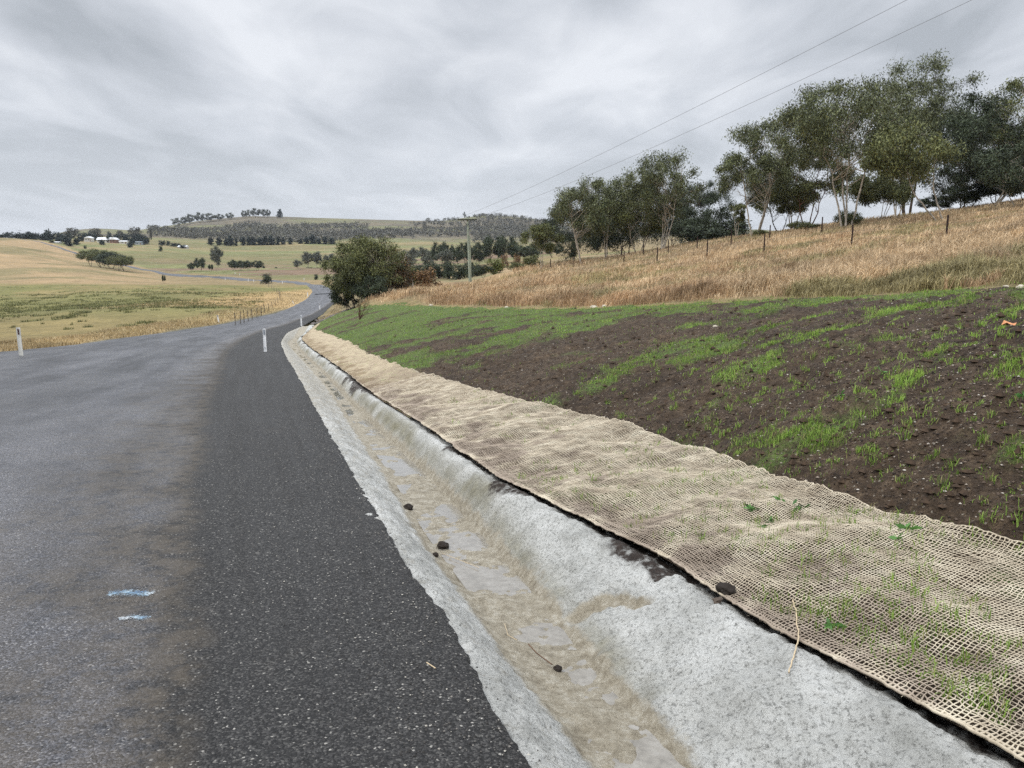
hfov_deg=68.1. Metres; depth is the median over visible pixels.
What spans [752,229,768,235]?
shrub
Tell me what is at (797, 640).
twine
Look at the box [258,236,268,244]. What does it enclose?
conifer
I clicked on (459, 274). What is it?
bush
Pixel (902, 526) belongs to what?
weed
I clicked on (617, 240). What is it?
gum tree
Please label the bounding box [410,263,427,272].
bush
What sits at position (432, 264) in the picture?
bush
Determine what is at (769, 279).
dry grass
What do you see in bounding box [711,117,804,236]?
gum tree
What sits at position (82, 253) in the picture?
gum tree
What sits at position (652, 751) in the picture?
water
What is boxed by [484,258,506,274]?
bush
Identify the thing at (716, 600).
soil clod
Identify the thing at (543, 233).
gum tree
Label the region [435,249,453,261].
gum tree
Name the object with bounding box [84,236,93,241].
house
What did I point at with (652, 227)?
gum tree
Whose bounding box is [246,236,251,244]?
conifer
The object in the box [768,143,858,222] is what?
gum tree
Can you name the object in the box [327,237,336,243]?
conifer
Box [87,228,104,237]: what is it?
tree
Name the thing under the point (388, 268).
gum tree
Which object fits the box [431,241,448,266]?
gum tree
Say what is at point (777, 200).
gum tree
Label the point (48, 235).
tree
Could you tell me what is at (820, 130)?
gum tree
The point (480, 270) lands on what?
bush
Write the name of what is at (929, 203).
bush
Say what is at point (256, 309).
paddock fence
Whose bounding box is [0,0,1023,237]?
sky
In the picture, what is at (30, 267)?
ground
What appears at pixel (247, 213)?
gum tree
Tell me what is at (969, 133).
gum tree
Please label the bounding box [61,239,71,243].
tree
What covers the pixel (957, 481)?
clods
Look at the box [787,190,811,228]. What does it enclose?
gum tree
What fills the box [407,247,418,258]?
gum tree
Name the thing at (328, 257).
gum tree
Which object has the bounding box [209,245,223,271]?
gum tree
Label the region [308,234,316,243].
conifer
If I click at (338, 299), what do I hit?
gum tree
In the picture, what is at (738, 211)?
gum tree
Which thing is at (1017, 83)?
gum tree
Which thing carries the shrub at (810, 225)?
on the ground at (30, 267)
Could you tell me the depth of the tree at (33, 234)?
626.28 m
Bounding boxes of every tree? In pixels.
[1,231,15,237]
[15,232,34,238]
[28,232,39,239]
[33,233,51,239]
[42,231,55,240]
[52,232,62,240]
[60,233,72,241]
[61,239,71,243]
[63,227,79,238]
[73,238,80,244]
[73,248,100,266]
[76,232,86,240]
[84,249,120,267]
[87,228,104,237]
[91,252,127,268]
[104,255,129,270]
[112,233,123,240]
[114,255,134,270]
[115,230,123,238]
[120,233,129,241]
[127,226,142,235]
[127,233,138,241]
[127,238,135,244]
[136,234,146,241]
[149,227,152,239]
[158,240,165,245]
[172,217,182,224]
[178,217,190,224]
[184,214,196,223]
[186,262,194,268]
[193,257,205,269]
[194,212,204,220]
[200,213,217,219]
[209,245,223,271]
[225,213,233,218]
[226,259,237,270]
[234,260,244,268]
[242,260,252,269]
[244,209,252,215]
[249,208,260,215]
[250,260,263,268]
[257,209,266,216]
[292,259,302,269]
[301,251,313,265]
[309,251,321,264]
[317,251,371,308]
[322,253,335,264]
[326,234,389,302]
[328,274,361,310]
[341,235,408,286]
[349,270,387,300]
[366,248,412,292]
[391,266,416,290]
[405,254,417,265]
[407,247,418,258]
[416,246,428,264]
[421,254,433,263]
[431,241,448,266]
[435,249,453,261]
[446,244,454,262]
[453,242,472,262]
[465,242,483,264]
[481,234,505,258]
[495,234,518,261]
[508,244,527,258]
[519,223,563,266]
[519,243,542,257]
[536,208,619,260]
[542,243,564,257]
[543,174,620,261]
[578,173,638,257]
[586,203,671,254]
[607,172,679,252]
[611,145,707,248]
[637,204,721,247]
[678,180,736,226]
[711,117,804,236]
[729,201,747,235]
[743,167,817,229]
[768,70,939,227]
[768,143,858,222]
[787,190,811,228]
[830,172,918,217]
[857,116,970,220]
[863,48,989,213]
[879,172,919,215]
[909,109,1013,206]
[929,84,1023,205]
[966,134,1023,206]
[981,77,1023,163]
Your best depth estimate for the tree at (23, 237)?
626.75 m
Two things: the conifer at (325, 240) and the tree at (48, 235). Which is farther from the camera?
the conifer at (325, 240)
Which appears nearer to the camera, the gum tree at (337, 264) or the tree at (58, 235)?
the gum tree at (337, 264)
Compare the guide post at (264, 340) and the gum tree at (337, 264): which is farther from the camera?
the gum tree at (337, 264)
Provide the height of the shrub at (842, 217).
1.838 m
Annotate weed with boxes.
[744,504,760,511]
[791,499,809,510]
[824,617,847,629]
[888,532,903,545]
[895,522,922,532]
[1015,391,1023,398]
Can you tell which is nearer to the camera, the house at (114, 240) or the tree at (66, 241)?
the tree at (66, 241)
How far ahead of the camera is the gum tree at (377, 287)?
83.63 m
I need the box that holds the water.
[292,338,685,767]
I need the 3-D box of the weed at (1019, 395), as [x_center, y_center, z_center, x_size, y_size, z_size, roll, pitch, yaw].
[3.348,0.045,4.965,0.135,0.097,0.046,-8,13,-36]
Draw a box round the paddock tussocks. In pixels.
[0,285,264,329]
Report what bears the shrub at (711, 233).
on the ground at (30, 267)
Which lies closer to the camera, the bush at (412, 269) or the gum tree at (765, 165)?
the gum tree at (765, 165)
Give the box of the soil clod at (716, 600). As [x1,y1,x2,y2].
[712,596,722,603]
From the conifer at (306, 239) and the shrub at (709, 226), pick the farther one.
the conifer at (306, 239)
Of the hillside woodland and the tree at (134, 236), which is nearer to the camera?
the tree at (134, 236)
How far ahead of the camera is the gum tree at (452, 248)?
294.80 m
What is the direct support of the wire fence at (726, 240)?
on the ground at (30, 267)
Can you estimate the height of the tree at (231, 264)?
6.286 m
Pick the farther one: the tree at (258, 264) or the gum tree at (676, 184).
the tree at (258, 264)
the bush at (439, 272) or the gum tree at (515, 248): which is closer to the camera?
the bush at (439, 272)
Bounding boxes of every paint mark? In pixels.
[108,589,153,595]
[121,614,146,618]
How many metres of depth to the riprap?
71.92 m
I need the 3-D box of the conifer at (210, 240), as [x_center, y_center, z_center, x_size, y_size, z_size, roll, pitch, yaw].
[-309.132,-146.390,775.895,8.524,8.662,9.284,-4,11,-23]
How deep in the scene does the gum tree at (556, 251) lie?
235.75 m
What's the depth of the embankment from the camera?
7.29 m
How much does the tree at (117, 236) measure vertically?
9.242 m
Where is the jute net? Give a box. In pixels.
[302,323,1023,761]
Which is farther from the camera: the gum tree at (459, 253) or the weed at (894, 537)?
the gum tree at (459, 253)
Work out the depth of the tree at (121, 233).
822.00 m
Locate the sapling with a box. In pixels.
[356,296,372,319]
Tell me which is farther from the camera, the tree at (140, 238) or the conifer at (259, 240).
the conifer at (259, 240)
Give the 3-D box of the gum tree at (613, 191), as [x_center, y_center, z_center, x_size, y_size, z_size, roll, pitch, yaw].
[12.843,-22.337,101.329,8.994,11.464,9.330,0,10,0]
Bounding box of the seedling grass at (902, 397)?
[573,287,1023,526]
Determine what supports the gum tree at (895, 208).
on the ground at (30, 267)
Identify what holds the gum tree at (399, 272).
on the ground at (30, 267)
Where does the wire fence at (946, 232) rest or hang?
on the ground at (30, 267)
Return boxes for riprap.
[305,307,352,324]
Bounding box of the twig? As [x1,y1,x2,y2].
[528,644,552,664]
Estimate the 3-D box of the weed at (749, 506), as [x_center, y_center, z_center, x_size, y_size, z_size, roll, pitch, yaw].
[1.643,0.858,5.177,0.102,0.078,0.121,-2,11,-12]
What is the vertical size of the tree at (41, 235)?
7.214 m
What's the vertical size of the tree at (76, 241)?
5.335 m
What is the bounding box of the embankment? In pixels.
[316,286,1023,757]
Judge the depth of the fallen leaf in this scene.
7.05 m
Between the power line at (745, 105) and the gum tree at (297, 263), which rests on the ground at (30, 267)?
the gum tree at (297, 263)
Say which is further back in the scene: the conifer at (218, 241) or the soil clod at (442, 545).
the conifer at (218, 241)
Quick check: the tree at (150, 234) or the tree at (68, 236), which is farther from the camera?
the tree at (150, 234)
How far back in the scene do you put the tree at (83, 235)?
691.40 m
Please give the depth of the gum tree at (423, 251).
314.55 m
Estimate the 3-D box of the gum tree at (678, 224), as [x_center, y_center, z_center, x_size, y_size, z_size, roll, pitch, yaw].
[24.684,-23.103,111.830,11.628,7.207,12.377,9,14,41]
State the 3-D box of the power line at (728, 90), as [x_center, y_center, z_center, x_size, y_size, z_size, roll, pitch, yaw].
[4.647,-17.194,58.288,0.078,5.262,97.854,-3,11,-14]
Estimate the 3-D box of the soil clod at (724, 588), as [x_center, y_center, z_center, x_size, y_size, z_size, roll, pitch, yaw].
[1.159,1.111,4.113,0.108,0.068,0.102,3,11,15]
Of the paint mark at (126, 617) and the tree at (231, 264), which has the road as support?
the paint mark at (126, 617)
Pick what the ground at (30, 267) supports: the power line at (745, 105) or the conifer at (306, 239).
the conifer at (306, 239)
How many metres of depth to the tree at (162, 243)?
687.67 m
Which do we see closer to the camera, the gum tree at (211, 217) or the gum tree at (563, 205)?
the gum tree at (563, 205)
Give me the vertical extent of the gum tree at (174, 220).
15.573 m
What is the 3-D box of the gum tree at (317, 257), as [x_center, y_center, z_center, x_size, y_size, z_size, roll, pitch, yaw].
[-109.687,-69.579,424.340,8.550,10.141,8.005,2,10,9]
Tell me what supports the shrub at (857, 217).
on the ground at (30, 267)
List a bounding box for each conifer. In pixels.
[206,237,213,244]
[215,237,222,245]
[226,235,234,245]
[240,236,246,245]
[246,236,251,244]
[248,237,256,244]
[257,237,262,244]
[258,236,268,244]
[267,235,276,244]
[275,209,282,217]
[275,236,280,244]
[302,237,309,243]
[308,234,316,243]
[321,237,327,243]
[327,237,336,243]
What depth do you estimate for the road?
4.38 m
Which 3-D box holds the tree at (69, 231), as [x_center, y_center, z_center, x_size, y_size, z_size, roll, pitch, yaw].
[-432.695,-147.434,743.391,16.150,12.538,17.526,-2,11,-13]
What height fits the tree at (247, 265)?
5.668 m
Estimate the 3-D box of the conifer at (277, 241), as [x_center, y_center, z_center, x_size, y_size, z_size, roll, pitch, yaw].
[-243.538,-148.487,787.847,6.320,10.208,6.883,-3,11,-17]
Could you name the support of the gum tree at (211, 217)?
on the ground at (30, 267)
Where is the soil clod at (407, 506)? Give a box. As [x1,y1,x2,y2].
[403,503,413,509]
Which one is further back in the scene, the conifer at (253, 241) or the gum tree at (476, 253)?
the conifer at (253, 241)
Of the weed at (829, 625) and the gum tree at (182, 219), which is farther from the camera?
the gum tree at (182, 219)
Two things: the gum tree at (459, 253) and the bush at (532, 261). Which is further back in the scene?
the gum tree at (459, 253)
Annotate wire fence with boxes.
[550,214,1023,266]
[621,217,822,255]
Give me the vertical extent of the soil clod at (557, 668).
0.037 m
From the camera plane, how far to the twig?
4.07 m
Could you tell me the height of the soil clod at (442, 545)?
0.074 m
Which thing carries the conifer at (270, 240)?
on the ground at (30, 267)
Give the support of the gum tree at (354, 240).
on the ground at (30, 267)
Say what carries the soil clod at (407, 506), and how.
on the drain
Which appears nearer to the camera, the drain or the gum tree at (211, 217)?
the drain
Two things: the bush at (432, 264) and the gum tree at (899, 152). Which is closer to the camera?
the gum tree at (899, 152)
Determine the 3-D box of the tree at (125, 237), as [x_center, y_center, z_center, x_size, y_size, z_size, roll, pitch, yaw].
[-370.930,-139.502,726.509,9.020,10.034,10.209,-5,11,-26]
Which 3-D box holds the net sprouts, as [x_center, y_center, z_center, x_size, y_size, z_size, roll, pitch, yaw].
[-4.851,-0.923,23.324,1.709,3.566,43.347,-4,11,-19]
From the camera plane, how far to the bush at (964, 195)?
78.50 m
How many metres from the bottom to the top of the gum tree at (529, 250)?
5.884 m
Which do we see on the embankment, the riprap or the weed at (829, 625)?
the weed at (829, 625)
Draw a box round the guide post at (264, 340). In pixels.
[262,329,266,351]
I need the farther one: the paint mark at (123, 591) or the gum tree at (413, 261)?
the gum tree at (413, 261)
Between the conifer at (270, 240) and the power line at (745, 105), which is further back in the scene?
the conifer at (270, 240)
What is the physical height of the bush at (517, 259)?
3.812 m
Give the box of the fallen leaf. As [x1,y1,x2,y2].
[1002,320,1015,324]
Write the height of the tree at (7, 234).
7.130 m
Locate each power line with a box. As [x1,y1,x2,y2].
[459,0,905,217]
[476,0,970,217]
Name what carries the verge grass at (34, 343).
on the ground at (30, 267)
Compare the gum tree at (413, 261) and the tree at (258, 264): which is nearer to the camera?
the gum tree at (413, 261)
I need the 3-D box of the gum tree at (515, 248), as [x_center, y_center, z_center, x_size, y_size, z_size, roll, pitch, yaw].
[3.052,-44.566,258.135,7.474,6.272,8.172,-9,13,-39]
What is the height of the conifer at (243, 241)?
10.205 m
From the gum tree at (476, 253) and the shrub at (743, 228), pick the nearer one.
the shrub at (743, 228)
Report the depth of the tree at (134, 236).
725.96 m
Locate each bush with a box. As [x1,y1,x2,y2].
[260,273,272,283]
[403,264,420,285]
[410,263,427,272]
[413,266,442,287]
[421,262,436,278]
[431,262,446,278]
[442,261,457,278]
[449,263,466,279]
[464,261,476,277]
[473,264,494,275]
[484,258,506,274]
[501,253,509,267]
[506,261,525,269]
[513,254,520,262]
[522,254,541,265]
[914,195,959,210]
[939,183,1001,206]
[972,181,1023,201]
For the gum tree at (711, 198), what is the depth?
113.36 m
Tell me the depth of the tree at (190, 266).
386.64 m
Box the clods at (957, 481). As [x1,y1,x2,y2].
[373,287,1023,520]
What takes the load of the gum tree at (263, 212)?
on the ground at (30, 267)
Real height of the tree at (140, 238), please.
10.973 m
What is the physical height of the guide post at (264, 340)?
1.150 m
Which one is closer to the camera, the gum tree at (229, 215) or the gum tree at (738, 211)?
the gum tree at (738, 211)
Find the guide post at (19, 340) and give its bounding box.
[16,327,22,355]
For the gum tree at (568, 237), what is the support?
on the ground at (30, 267)
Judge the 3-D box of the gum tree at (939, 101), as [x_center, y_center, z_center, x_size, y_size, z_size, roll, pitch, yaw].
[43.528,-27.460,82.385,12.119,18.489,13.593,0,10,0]
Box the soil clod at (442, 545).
[437,541,448,548]
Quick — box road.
[0,239,531,767]
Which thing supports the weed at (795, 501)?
on the embankment
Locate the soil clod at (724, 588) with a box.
[715,582,735,595]
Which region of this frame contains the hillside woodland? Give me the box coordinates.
[146,212,573,242]
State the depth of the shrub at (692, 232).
103.14 m
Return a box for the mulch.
[411,286,1023,540]
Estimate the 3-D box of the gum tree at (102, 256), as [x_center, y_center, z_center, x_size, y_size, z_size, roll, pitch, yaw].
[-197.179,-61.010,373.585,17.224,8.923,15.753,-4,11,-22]
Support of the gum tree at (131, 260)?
on the ground at (30, 267)
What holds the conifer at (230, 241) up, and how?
on the ground at (30, 267)
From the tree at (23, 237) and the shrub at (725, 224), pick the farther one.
the tree at (23, 237)
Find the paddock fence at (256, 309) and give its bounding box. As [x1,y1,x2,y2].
[234,283,279,324]
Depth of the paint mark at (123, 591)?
4.21 m
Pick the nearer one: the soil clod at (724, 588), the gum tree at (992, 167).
the soil clod at (724, 588)
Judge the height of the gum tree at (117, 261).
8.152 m
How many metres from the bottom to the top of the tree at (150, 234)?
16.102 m
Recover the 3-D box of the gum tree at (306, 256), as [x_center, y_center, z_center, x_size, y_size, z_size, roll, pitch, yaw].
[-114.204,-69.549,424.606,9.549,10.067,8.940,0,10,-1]
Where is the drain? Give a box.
[281,324,1023,767]
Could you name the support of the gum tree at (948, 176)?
on the ground at (30, 267)
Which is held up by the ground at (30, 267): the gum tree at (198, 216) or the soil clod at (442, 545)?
the gum tree at (198, 216)
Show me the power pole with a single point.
(469, 256)
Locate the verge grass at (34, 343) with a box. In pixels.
[0,288,341,351]
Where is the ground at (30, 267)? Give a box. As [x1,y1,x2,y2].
[0,201,1023,757]
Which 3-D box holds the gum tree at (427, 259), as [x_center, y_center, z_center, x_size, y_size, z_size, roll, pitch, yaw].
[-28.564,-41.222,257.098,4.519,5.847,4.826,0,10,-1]
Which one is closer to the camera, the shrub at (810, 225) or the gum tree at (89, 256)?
the shrub at (810, 225)
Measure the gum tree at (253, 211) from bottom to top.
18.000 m
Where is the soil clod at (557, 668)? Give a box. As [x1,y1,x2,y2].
[553,665,561,671]
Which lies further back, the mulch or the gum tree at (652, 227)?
the gum tree at (652, 227)
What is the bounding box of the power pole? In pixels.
[457,217,476,281]
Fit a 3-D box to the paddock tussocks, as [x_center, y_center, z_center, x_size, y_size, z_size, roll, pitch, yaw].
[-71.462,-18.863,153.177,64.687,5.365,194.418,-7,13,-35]
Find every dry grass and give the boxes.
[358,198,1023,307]
[363,198,1023,306]
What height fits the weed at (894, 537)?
0.084 m
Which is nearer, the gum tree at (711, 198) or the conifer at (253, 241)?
the gum tree at (711, 198)
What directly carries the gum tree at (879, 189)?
on the ground at (30, 267)
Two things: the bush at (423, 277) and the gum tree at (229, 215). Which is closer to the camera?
the bush at (423, 277)
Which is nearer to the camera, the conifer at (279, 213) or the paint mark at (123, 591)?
the paint mark at (123, 591)
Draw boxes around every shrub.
[675,223,707,243]
[696,221,717,240]
[696,227,727,239]
[710,218,747,237]
[728,217,752,234]
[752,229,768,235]
[786,220,811,229]
[795,222,820,229]
[832,210,853,226]
[843,211,864,224]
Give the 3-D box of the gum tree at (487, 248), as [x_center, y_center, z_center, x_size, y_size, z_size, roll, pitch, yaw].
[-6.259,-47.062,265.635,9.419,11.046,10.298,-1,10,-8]
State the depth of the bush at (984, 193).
77.89 m
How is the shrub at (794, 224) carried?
on the ground at (30, 267)
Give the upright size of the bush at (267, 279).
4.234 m
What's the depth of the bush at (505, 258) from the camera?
207.14 m
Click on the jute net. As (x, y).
(412, 393)
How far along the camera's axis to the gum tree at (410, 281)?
90.94 m
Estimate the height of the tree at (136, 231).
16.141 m
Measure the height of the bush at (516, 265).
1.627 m
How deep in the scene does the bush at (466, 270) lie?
166.99 m
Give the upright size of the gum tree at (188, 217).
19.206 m
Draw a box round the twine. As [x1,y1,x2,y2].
[788,599,799,672]
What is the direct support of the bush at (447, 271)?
on the ground at (30, 267)
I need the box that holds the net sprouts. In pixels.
[348,360,1023,727]
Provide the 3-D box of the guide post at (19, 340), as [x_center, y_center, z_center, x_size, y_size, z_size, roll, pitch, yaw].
[-16.740,-1.326,25.787,0.140,1.200,0.048,0,10,0]
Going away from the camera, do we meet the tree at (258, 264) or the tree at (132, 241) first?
the tree at (258, 264)
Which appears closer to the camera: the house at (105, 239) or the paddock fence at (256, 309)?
the paddock fence at (256, 309)
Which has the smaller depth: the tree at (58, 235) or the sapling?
the sapling
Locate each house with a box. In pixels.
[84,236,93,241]
[96,237,111,242]
[109,237,119,242]
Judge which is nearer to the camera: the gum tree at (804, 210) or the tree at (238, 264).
the gum tree at (804, 210)
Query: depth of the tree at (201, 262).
388.14 m
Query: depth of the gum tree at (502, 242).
260.12 m
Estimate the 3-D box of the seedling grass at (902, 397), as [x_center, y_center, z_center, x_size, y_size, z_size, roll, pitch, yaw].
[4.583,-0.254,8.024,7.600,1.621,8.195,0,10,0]

